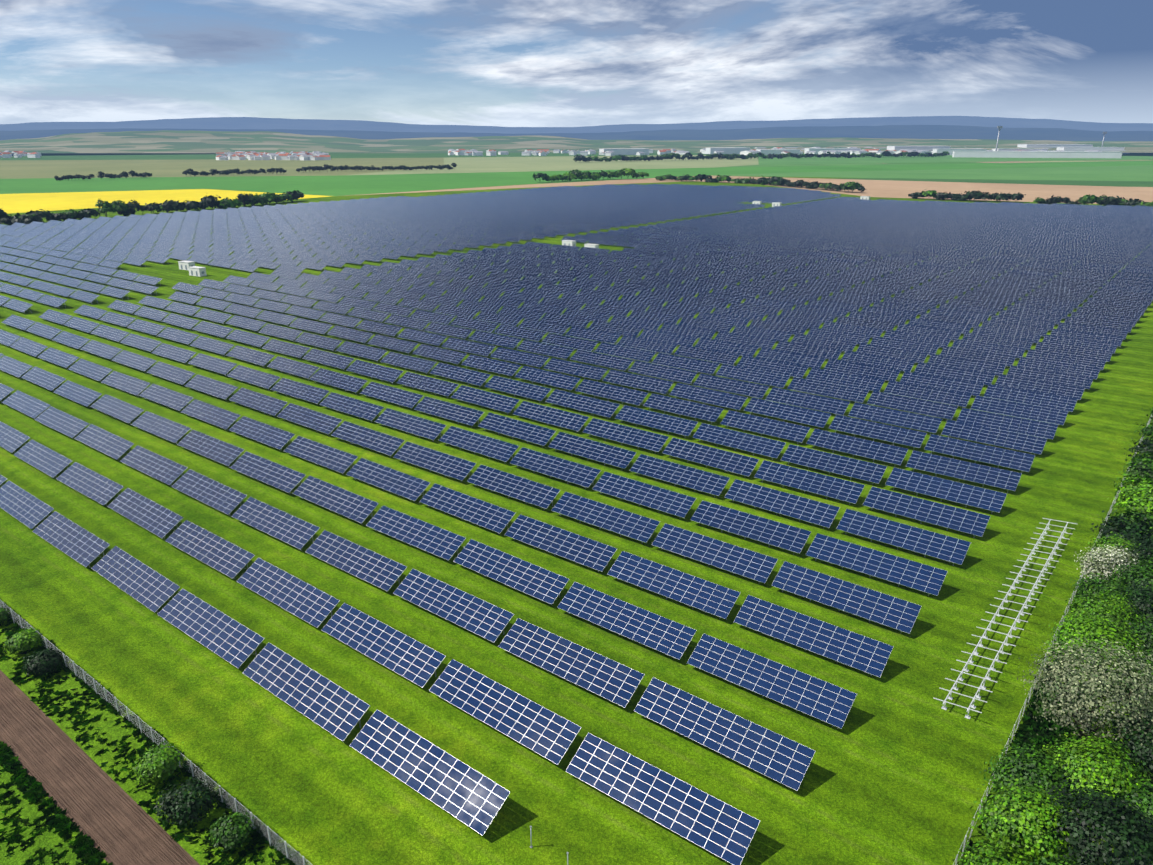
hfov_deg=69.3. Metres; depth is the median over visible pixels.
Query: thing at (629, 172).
hedge
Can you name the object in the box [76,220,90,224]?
pv table
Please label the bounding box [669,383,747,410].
pv table
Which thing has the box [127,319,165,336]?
pv table
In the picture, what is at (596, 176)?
hedge
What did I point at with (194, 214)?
pv table
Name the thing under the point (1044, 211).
pv table
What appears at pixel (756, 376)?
pv table
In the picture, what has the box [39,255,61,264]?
pv table
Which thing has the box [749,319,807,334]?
pv table
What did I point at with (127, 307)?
pv table
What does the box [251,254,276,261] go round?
pv table
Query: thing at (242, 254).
pv table
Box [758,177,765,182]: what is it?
hedge
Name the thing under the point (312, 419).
pv table
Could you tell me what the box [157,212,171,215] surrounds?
pv table
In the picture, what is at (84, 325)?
pv table
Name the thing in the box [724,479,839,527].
pv table
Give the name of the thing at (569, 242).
cabin
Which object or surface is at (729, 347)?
pv table
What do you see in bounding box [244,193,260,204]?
hedge
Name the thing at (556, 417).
pv table
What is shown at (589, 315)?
pv table
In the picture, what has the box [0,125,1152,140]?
hills
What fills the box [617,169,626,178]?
hedge
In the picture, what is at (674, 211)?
pv table
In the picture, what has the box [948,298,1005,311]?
pv table
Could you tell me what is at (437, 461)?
pv table
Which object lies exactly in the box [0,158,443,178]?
field olive
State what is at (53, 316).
pv table
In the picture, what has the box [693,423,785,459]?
pv table
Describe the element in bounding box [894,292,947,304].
pv table
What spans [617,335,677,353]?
pv table
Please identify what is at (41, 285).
pv table
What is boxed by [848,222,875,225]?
pv table
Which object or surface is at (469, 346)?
pv table
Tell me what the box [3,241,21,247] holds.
pv table
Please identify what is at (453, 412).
pv table
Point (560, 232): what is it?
pv table
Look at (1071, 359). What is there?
pv table
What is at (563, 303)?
pv table
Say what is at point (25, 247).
pv table
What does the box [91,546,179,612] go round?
pv table
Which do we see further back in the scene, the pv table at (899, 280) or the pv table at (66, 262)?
the pv table at (66, 262)
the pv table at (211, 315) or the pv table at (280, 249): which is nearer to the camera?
the pv table at (211, 315)
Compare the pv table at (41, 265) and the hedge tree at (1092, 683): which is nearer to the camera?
the hedge tree at (1092, 683)
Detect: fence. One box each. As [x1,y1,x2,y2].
[0,602,310,864]
[953,414,1152,864]
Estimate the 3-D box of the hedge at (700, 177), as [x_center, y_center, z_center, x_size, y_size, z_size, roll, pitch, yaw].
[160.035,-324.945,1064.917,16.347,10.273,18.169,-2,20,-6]
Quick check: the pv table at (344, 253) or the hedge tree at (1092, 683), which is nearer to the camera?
the hedge tree at (1092, 683)
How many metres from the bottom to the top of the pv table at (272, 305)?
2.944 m
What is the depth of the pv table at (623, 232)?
495.22 m
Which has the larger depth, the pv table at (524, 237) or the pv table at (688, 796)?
the pv table at (524, 237)
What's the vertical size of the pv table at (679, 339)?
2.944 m
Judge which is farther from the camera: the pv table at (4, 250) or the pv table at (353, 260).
the pv table at (4, 250)
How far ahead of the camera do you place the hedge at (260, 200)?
703.06 m
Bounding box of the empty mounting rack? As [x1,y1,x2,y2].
[933,518,1075,718]
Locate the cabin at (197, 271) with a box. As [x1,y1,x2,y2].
[188,266,206,276]
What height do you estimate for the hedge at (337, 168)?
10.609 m
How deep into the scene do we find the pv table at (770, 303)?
286.01 m
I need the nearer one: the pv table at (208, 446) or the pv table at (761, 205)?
the pv table at (208, 446)
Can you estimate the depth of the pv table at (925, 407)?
178.76 m
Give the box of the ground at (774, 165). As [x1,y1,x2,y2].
[657,140,1152,167]
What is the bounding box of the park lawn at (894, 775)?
[0,171,1152,864]
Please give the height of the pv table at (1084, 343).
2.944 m
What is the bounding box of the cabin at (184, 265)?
[178,260,194,269]
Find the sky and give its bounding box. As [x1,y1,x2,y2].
[0,0,1152,126]
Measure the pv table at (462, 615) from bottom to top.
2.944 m
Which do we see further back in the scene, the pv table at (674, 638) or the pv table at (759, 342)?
the pv table at (759, 342)
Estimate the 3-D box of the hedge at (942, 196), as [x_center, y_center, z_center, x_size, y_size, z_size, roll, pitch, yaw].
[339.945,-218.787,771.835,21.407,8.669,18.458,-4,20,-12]
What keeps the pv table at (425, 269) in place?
on the park lawn at (894, 775)
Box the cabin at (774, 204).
[772,202,781,206]
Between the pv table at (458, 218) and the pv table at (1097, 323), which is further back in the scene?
the pv table at (458, 218)
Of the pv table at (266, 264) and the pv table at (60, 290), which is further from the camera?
the pv table at (266, 264)
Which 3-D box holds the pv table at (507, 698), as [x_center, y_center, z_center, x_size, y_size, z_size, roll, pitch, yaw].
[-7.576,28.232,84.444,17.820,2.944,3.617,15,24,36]
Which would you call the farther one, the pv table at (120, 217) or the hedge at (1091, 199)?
the hedge at (1091, 199)
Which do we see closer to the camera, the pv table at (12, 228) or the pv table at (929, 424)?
the pv table at (929, 424)
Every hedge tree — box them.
[952,829,1047,864]
[970,776,1100,864]
[979,726,1089,820]
[1007,851,1090,864]
[1017,629,1152,756]
[1031,764,1152,864]
[1038,607,1150,692]
[1043,725,1151,826]
[1062,585,1152,652]
[1066,572,1135,617]
[1074,543,1145,588]
[1088,531,1144,569]
[1094,700,1152,781]
[1103,550,1152,602]
[1104,576,1152,646]
[1108,766,1152,844]
[1110,613,1152,682]
[1112,646,1152,714]
[1122,534,1152,581]
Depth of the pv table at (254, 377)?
199.96 m
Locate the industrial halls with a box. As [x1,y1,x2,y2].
[599,144,1124,157]
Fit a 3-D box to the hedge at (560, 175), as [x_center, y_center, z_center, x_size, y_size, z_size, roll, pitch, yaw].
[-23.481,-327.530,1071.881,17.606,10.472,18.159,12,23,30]
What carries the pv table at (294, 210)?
on the park lawn at (894, 775)
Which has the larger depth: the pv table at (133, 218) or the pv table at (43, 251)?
the pv table at (133, 218)
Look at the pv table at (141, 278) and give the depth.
334.22 m
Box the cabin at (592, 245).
[584,243,598,247]
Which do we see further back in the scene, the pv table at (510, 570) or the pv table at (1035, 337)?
the pv table at (1035, 337)
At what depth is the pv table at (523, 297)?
297.92 m
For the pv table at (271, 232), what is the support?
on the park lawn at (894, 775)
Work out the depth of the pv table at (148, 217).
583.03 m
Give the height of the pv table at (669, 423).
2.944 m
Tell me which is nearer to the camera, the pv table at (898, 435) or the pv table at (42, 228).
the pv table at (898, 435)
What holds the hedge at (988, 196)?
on the park lawn at (894, 775)
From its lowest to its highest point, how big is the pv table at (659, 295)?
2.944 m
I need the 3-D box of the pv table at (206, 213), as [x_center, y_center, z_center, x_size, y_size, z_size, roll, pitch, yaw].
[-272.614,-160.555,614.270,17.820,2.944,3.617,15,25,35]
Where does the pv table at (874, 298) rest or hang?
on the park lawn at (894, 775)
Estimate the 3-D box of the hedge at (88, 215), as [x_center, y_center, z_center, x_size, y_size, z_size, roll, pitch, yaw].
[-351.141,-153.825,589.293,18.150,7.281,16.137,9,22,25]
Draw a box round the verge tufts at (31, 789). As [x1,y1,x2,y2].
[0,741,112,864]
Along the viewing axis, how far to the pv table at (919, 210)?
630.11 m
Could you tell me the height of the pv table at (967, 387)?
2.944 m
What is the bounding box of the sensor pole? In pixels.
[530,826,532,847]
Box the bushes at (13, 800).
[0,769,83,864]
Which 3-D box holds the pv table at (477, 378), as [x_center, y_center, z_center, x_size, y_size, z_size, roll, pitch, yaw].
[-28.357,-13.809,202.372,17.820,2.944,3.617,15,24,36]
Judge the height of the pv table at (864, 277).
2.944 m
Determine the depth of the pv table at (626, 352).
222.55 m
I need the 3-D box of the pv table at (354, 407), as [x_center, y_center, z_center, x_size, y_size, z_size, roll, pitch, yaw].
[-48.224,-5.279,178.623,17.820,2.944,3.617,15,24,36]
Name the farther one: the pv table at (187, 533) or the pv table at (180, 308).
the pv table at (180, 308)
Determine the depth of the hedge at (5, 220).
547.65 m
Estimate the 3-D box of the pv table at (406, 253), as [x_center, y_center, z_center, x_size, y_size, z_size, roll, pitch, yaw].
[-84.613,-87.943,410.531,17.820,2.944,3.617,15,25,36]
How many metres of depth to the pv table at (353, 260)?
386.06 m
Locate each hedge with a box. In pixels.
[0,209,7,217]
[0,214,17,225]
[10,213,43,224]
[26,209,53,219]
[46,213,71,221]
[61,209,82,217]
[66,210,91,219]
[79,208,99,217]
[95,200,112,216]
[98,206,111,215]
[109,200,130,213]
[117,209,136,215]
[127,200,141,209]
[136,205,146,213]
[145,202,160,211]
[156,205,166,211]
[159,200,186,212]
[177,200,203,210]
[199,198,215,209]
[200,195,220,207]
[214,199,235,208]
[223,197,242,207]
[237,193,250,206]
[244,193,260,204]
[252,197,264,205]
[258,192,282,204]
[276,192,292,200]
[284,190,300,202]
[293,190,305,197]
[333,166,342,170]
[532,173,548,180]
[553,174,563,181]
[563,172,576,180]
[569,169,582,177]
[577,175,589,179]
[581,171,593,179]
[589,173,601,179]
[606,171,618,178]
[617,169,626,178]
[623,168,635,177]
[639,172,648,177]
[655,176,665,180]
[663,174,671,180]
[681,174,691,180]
[696,174,706,180]
[704,178,717,182]
[715,175,731,181]
[740,177,753,183]
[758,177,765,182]
[760,180,770,184]
[765,176,781,182]
[777,178,790,184]
[793,180,806,186]
[819,182,834,189]
[833,185,843,190]
[840,181,861,191]
[908,192,925,198]
[921,190,936,197]
[933,192,953,199]
[949,193,970,200]
[964,190,986,199]
[980,192,995,200]
[991,192,1010,200]
[1007,192,1025,202]
[1033,197,1045,202]
[1037,198,1051,203]
[1047,195,1064,204]
[1062,197,1070,202]
[1065,200,1079,204]
[1078,194,1098,204]
[1090,510,1152,540]
[1096,196,1124,205]
[1097,195,1108,204]
[1104,522,1152,552]
[1107,487,1152,516]
[1108,506,1152,529]
[1110,473,1152,504]
[1118,198,1129,204]
[1118,457,1152,482]
[1124,198,1143,206]
[1124,437,1152,461]
[1129,447,1152,474]
[1134,201,1152,206]
[1134,422,1152,438]
[1139,519,1152,538]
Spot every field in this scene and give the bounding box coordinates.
[0,152,738,159]
[0,161,1152,195]
[0,189,329,213]
[353,155,758,174]
[711,165,1152,180]
[837,178,1152,186]
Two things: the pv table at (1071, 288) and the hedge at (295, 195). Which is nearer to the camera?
the pv table at (1071, 288)
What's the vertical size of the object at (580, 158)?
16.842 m
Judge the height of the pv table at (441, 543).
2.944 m
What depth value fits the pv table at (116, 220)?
566.85 m
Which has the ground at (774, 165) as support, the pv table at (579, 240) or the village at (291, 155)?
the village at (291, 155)
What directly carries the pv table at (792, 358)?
on the park lawn at (894, 775)
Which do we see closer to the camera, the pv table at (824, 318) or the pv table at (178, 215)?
the pv table at (824, 318)
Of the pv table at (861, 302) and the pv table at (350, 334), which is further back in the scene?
the pv table at (861, 302)
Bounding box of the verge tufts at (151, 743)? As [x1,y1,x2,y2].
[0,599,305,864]
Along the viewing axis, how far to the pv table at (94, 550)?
119.64 m
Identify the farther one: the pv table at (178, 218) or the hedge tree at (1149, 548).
the pv table at (178, 218)
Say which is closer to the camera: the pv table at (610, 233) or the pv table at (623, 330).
the pv table at (623, 330)
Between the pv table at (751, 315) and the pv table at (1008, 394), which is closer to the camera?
the pv table at (1008, 394)
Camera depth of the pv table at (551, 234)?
488.06 m
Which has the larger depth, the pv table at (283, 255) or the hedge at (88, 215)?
the hedge at (88, 215)
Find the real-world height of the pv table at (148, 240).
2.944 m
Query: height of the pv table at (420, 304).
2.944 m
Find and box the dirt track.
[0,670,199,864]
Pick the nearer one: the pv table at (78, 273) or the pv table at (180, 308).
the pv table at (180, 308)
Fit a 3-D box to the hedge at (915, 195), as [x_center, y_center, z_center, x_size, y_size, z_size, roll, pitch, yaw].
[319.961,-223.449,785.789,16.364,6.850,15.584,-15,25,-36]
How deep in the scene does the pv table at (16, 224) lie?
537.49 m
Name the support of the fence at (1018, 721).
on the park lawn at (894, 775)
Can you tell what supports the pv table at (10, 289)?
on the park lawn at (894, 775)
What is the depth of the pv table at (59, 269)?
359.22 m
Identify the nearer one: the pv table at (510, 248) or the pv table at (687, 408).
the pv table at (687, 408)
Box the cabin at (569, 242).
[562,240,575,245]
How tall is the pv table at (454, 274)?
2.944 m
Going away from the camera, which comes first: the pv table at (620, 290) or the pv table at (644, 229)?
the pv table at (620, 290)
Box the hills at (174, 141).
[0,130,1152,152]
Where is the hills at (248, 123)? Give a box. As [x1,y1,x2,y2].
[0,116,1152,133]
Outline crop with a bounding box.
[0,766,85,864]
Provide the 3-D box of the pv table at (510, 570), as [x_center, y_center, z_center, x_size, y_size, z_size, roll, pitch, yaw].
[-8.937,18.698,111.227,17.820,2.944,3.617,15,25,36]
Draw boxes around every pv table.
[0,240,7,245]
[0,246,12,253]
[0,254,18,262]
[0,262,8,269]
[0,271,14,282]
[0,283,23,296]
[0,295,9,306]
[0,329,20,345]
[0,355,32,378]
[0,383,13,403]
[0,421,29,452]
[0,475,6,485]
[0,481,53,528]
[1,314,34,331]
[2,390,50,417]
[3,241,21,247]
[3,264,25,272]
[3,298,32,312]
[4,225,18,230]
[7,249,27,256]
[8,275,33,285]
[10,337,47,357]
[11,222,26,227]
[14,258,35,266]
[14,440,71,477]
[16,227,31,232]
[16,244,36,251]
[16,289,43,300]
[19,268,43,277]
[21,366,65,390]
[22,252,43,259]
[23,224,37,228]
[26,322,61,340]
[28,280,54,292]
[29,261,52,269]
[30,221,42,225]
[31,247,51,254]
[32,511,109,567]
[34,226,49,231]
[35,406,88,437]
[36,294,66,307]
[38,272,63,281]
[38,347,78,369]
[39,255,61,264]
[39,309,72,324]
[41,223,56,227]
[46,228,62,233]
[46,250,67,257]
[47,220,61,225]
[47,265,71,275]
[47,285,75,296]
[52,331,89,348]
[54,380,101,407]
[55,245,74,252]
[55,258,78,267]
[56,276,83,287]
[56,462,123,506]
[59,222,73,226]
[60,240,80,247]
[63,253,85,260]
[64,218,78,223]
[64,316,98,334]
[65,269,90,280]
[69,290,99,303]
[69,359,111,380]
[70,248,91,254]
[71,223,87,227]
[73,262,97,270]
[74,305,106,318]
[74,424,133,460]
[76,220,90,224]
[77,281,105,293]
[79,229,95,233]
[81,217,95,221]
[81,256,103,264]
[81,340,122,360]
[85,273,111,283]
[86,250,108,258]
[90,394,143,424]
[91,266,117,275]
[91,324,128,341]
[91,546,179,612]
[94,219,107,224]
[96,216,110,220]
[98,259,121,268]
[99,286,129,299]
[99,312,135,326]
[101,371,150,396]
[104,254,126,262]
[106,221,121,224]
[106,278,134,288]
[107,488,182,538]
[108,218,124,221]
[108,300,140,313]
[112,270,138,280]
[112,350,155,371]
[113,215,126,220]
[114,244,134,250]
[120,333,161,353]
[120,445,187,485]
[123,257,146,266]
[125,217,140,220]
[127,214,142,217]
[127,252,149,259]
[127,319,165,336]
[128,282,158,294]
[131,411,190,444]
[133,274,161,286]
[134,306,168,320]
[138,219,153,222]
[138,237,157,243]
[138,296,171,308]
[139,384,192,411]
[141,216,155,219]
[142,213,157,216]
[145,255,169,263]
[147,361,195,384]
[149,249,171,256]
[151,343,195,362]
[156,215,171,218]
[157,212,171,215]
[157,327,198,345]
[157,588,264,667]
[162,313,199,328]
[165,302,199,316]
[165,520,254,578]
[168,252,191,260]
[168,291,200,303]
[169,216,183,219]
[171,214,185,216]
[171,469,246,515]
[172,211,186,214]
[172,242,193,248]
[172,282,202,293]
[177,430,243,467]
[181,399,240,430]
[185,213,199,215]
[185,374,237,398]
[186,210,199,213]
[187,255,211,265]
[188,353,236,374]
[190,336,233,356]
[193,321,232,338]
[194,308,231,324]
[196,297,230,311]
[197,287,229,299]
[198,279,228,290]
[199,212,213,214]
[199,214,213,217]
[200,209,213,212]
[208,259,235,267]
[209,253,233,260]
[210,248,232,254]
[211,243,232,249]
[213,211,227,213]
[213,213,227,216]
[223,275,253,286]
[224,284,256,295]
[224,293,259,305]
[224,303,261,318]
[226,210,240,213]
[226,315,265,332]
[226,329,269,348]
[227,212,241,214]
[227,345,274,367]
[227,365,279,389]
[229,388,287,415]
[229,416,294,450]
[230,251,254,257]
[230,451,304,493]
[231,263,258,272]
[232,497,318,549]
[237,557,339,627]
[240,211,254,213]
[243,642,369,740]
[247,272,277,282]
[249,244,272,249]
[249,280,281,290]
[250,249,274,255]
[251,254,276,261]
[251,289,285,300]
[253,260,280,268]
[253,299,290,312]
[256,310,295,324]
[259,324,302,341]
[262,230,281,234]
[262,339,309,359]
[263,234,284,238]
[266,209,280,212]
[267,356,319,379]
[269,247,293,252]
[270,269,300,278]
[270,378,328,405]
[272,252,296,258]
[273,277,305,287]
[274,258,301,265]
[277,264,305,272]
[277,285,311,297]
[277,403,341,434]
[280,294,317,307]
[284,436,357,472]
[285,305,324,321]
[289,318,332,333]
[291,249,316,256]
[293,209,306,212]
[293,476,378,524]
[294,255,321,262]
[295,332,341,349]
[297,273,328,283]
[298,261,327,271]
[301,281,335,292]
[302,348,353,368]
[306,290,342,302]
[306,530,406,590]
[310,247,334,253]
[310,368,366,392]
[312,301,351,315]
[314,253,339,259]
[318,258,346,266]
[319,270,350,279]
[319,312,361,328]
[319,392,383,421]
[322,603,445,687]
[324,278,358,288]
[327,325,373,344]
[331,286,367,298]
[331,421,404,457]
[332,250,358,256]
[336,341,386,362]
[338,256,365,265]
[338,296,377,309]
[340,267,371,275]
[346,360,402,383]
[346,458,429,501]
[347,274,380,284]
[347,307,388,322]
[349,710,509,835]
[355,283,390,293]
[356,254,383,262]
[356,320,402,337]
[360,382,423,407]
[361,264,391,272]
[363,292,401,304]
[366,506,465,560]
[367,334,417,354]
[368,272,401,280]
[372,302,414,315]
[374,251,401,260]
[375,408,445,439]
[377,279,412,289]
[380,262,410,269]
[380,352,436,374]
[384,314,429,330]
[386,288,424,299]
[388,268,421,276]
[391,249,418,257]
[393,569,513,641]
[394,441,475,481]
[397,328,447,345]
[397,372,458,397]
[398,298,438,311]
[399,259,429,266]
[399,276,433,285]
[408,247,434,255]
[409,266,440,273]
[409,284,446,294]
[410,309,454,323]
[412,344,466,363]
[414,396,483,427]
[417,257,446,263]
[419,273,453,281]
[420,483,514,533]
[422,293,461,306]
[424,245,450,251]
[424,322,472,339]
[428,263,458,270]
[429,659,580,764]
[430,281,467,290]
[430,362,490,387]
[434,254,463,261]
[434,304,478,318]
[438,269,471,278]
[438,426,518,463]
[440,243,466,251]
[441,337,495,355]
[443,216,460,220]
[443,289,482,300]
[445,260,476,268]
[450,252,479,258]
[450,316,498,332]
[451,385,518,414]
[453,539,568,604]
[455,241,480,247]
[458,299,501,312]
[461,354,520,377]
[464,286,503,296]
[467,249,495,255]
[467,464,559,509]
[469,239,494,245]
[469,330,521,349]
[477,210,494,213]
[478,412,555,447]
[484,375,550,402]
[490,347,548,368]
[493,324,545,341]
[496,236,520,242]
[496,245,524,251]
[497,306,544,319]
[498,618,644,707]
[501,291,543,302]
[503,278,541,288]
[505,514,616,571]
[509,234,533,239]
[510,243,538,249]
[510,447,600,488]
[513,401,588,432]
[515,366,580,391]
[517,339,573,358]
[518,318,569,334]
[520,301,565,314]
[521,232,546,239]
[521,287,561,297]
[522,275,559,284]
[525,241,551,247]
[534,231,557,237]
[538,246,566,252]
[539,262,572,270]
[539,272,575,280]
[540,283,580,293]
[540,297,584,309]
[540,313,590,327]
[542,333,597,350]
[544,217,563,220]
[544,358,607,381]
[545,229,569,235]
[545,389,619,418]
[548,432,636,468]
[551,244,579,250]
[551,492,659,543]
[557,582,696,659]
[558,280,597,289]
[560,293,603,304]
[561,236,589,242]
[562,308,611,321]
[565,326,620,343]
[566,733,759,864]
[567,249,596,256]
[570,349,632,370]
[571,266,607,273]
[574,235,599,239]
[575,276,613,285]
[575,379,647,406]
[578,289,620,299]
[579,225,601,230]
[580,247,609,253]
[582,303,630,316]
[583,418,668,453]
[587,239,616,246]
[588,320,642,336]
[593,472,695,517]
[594,342,655,361]
[596,252,628,258]
[596,285,638,295]
[597,231,622,236]
[602,299,649,311]
[602,369,673,393]
[607,551,739,618]
[608,230,632,234]
[609,221,630,226]
[609,315,661,329]
[610,250,641,256]
[615,405,697,436]
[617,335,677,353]
[620,294,665,305]
[628,227,652,231]
[628,360,697,383]
[629,310,680,324]
[629,454,729,496]
[634,677,814,790]
[637,290,682,302]
[638,329,697,346]
[641,253,674,261]
[643,393,723,423]
[646,305,697,319]
[652,353,719,374]
[652,523,777,582]
[653,286,697,296]
[656,223,680,227]
[659,271,697,279]
[659,323,715,338]
[663,438,758,477]
[664,210,684,213]
[664,300,714,312]
[668,282,711,292]
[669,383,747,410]
[672,209,691,212]
[674,345,739,365]
[675,220,697,224]
[677,212,697,217]
[678,317,734,332]
[681,296,728,307]
[683,279,726,288]
[687,634,856,728]
[690,500,810,554]
[693,374,768,398]
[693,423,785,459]
[695,338,758,356]
[696,312,749,325]
[697,275,738,286]
[698,217,721,220]
[710,272,752,281]
[711,288,757,298]
[713,307,765,320]
[714,208,733,212]
[714,331,776,348]
[715,215,736,218]
[716,364,789,387]
[720,410,809,443]
[724,269,764,278]
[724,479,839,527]
[729,213,750,216]
[729,302,780,314]
[732,325,791,341]
[733,205,752,209]
[734,595,892,676]
[736,212,757,214]
[737,356,807,377]
[740,204,759,208]
[740,221,765,225]
[743,211,764,213]
[744,297,794,309]
[744,397,830,427]
[745,204,764,207]
[748,200,766,202]
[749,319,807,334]
[754,460,864,504]
[756,348,825,368]
[758,293,807,304]
[762,208,783,210]
[765,314,822,328]
[765,387,849,414]
[768,201,787,204]
[770,217,793,220]
[771,289,819,300]
[771,561,920,633]
[774,341,842,359]
[776,271,817,279]
[779,210,800,213]
[780,309,835,322]
[781,444,886,483]
[784,285,831,295]
[787,377,868,402]
[791,334,856,351]
[793,303,848,316]
[806,368,884,391]
[806,429,907,466]
[806,533,947,595]
[807,299,860,311]
[807,327,870,343]
[813,209,835,212]
[820,294,872,306]
[821,321,883,337]
[824,359,900,380]
[828,415,926,449]
[829,271,872,280]
[832,291,882,302]
[835,316,895,330]
[836,509,970,564]
[839,216,864,219]
[841,351,914,371]
[843,287,892,297]
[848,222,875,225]
[848,310,907,324]
[848,402,941,434]
[854,283,902,293]
[856,343,927,362]
[861,306,918,319]
[863,486,989,537]
[866,260,907,268]
[867,391,957,420]
[870,336,938,355]
[872,210,895,213]
[872,217,897,220]
[872,301,928,314]
[874,276,920,286]
[883,273,929,282]
[883,296,937,309]
[884,330,950,349]
[884,380,971,408]
[885,467,1006,513]
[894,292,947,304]
[896,323,961,342]
[900,371,983,397]
[906,210,930,212]
[906,450,1021,492]
[908,318,971,333]
[914,362,994,386]
[919,313,980,327]
[924,434,1034,472]
[927,354,1005,377]
[929,307,989,323]
[939,302,997,315]
[940,346,1015,366]
[941,217,968,220]
[941,420,1046,454]
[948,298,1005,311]
[952,339,1025,358]
[957,222,985,225]
[957,294,1013,308]
[957,408,1057,438]
[962,332,1032,350]
[965,290,1019,302]
[971,396,1067,424]
[972,326,1041,344]
[973,286,1026,299]
[981,282,1032,293]
[981,320,1048,336]
[983,384,1076,411]
[988,278,1038,289]
[990,315,1055,330]
[995,374,1084,399]
[999,310,1062,324]
[1007,269,1054,279]
[1007,305,1068,320]
[1007,366,1092,388]
[1010,207,1034,209]
[1010,216,1038,219]
[1014,300,1073,313]
[1017,357,1100,378]
[1021,296,1079,309]
[1026,349,1106,369]
[1030,210,1056,213]
[1035,342,1112,361]
[1040,283,1095,295]
[1042,335,1117,353]
[1043,217,1072,220]
[1046,280,1099,291]
[1050,329,1123,345]
[1052,276,1103,286]
[1057,323,1127,338]
[1064,316,1132,332]
[1070,311,1137,326]
[1082,302,1145,315]
[1087,297,1148,309]
[1094,210,1121,212]
[1097,289,1152,300]
[1113,217,1142,219]
[1127,209,1152,211]
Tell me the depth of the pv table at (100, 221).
558.78 m
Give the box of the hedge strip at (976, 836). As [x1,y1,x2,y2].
[964,420,1152,864]
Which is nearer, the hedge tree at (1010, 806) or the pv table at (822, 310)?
the hedge tree at (1010, 806)
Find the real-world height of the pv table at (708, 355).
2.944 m
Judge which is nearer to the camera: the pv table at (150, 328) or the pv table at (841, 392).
the pv table at (841, 392)
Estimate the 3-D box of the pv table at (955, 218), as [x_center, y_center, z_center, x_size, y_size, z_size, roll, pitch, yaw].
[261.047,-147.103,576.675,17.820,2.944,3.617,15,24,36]
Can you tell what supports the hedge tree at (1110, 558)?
on the hedge strip at (976, 836)
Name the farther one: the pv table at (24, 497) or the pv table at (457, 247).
the pv table at (457, 247)
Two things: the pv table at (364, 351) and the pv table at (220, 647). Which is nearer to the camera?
the pv table at (220, 647)
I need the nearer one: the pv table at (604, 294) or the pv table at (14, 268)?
the pv table at (604, 294)
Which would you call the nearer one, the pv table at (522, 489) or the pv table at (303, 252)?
the pv table at (522, 489)
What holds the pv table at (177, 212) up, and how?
on the park lawn at (894, 775)
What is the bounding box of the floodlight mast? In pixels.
[995,126,1002,150]
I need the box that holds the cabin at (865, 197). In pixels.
[860,196,869,199]
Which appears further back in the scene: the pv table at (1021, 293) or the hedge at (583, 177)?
the hedge at (583, 177)
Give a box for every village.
[0,151,40,157]
[216,151,330,159]
[448,149,688,155]
[700,147,1128,154]
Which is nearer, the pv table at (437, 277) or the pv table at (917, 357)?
the pv table at (917, 357)
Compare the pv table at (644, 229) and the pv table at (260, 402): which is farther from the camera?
the pv table at (644, 229)
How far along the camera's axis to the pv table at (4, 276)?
341.68 m
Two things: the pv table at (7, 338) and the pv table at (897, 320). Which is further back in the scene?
the pv table at (897, 320)
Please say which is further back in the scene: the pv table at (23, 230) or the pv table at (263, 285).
the pv table at (23, 230)
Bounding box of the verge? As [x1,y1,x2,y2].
[0,619,287,864]
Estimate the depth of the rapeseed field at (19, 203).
801.23 m
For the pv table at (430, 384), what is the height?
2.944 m
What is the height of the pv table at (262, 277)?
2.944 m
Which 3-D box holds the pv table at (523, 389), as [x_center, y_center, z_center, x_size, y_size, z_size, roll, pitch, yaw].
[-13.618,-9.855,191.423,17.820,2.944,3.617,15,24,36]
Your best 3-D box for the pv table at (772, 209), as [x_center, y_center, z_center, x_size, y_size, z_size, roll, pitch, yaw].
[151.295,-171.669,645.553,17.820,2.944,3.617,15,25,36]
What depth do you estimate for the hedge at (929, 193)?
774.83 m
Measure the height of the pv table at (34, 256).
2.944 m
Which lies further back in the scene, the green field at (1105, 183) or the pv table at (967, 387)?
the green field at (1105, 183)
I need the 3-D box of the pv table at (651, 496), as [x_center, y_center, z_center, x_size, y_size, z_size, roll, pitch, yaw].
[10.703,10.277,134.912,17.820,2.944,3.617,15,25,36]
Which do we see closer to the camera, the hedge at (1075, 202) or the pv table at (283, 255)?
the pv table at (283, 255)
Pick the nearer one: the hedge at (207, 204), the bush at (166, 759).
the bush at (166, 759)
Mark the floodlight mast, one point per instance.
(999, 127)
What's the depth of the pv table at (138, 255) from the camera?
401.62 m
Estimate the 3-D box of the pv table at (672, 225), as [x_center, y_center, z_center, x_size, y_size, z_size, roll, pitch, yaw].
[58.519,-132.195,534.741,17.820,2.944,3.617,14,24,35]
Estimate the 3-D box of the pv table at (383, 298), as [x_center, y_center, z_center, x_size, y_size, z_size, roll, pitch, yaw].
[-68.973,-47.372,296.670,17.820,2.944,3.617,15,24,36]
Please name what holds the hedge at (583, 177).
on the park lawn at (894, 775)
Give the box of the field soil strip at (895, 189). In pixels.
[345,176,1152,203]

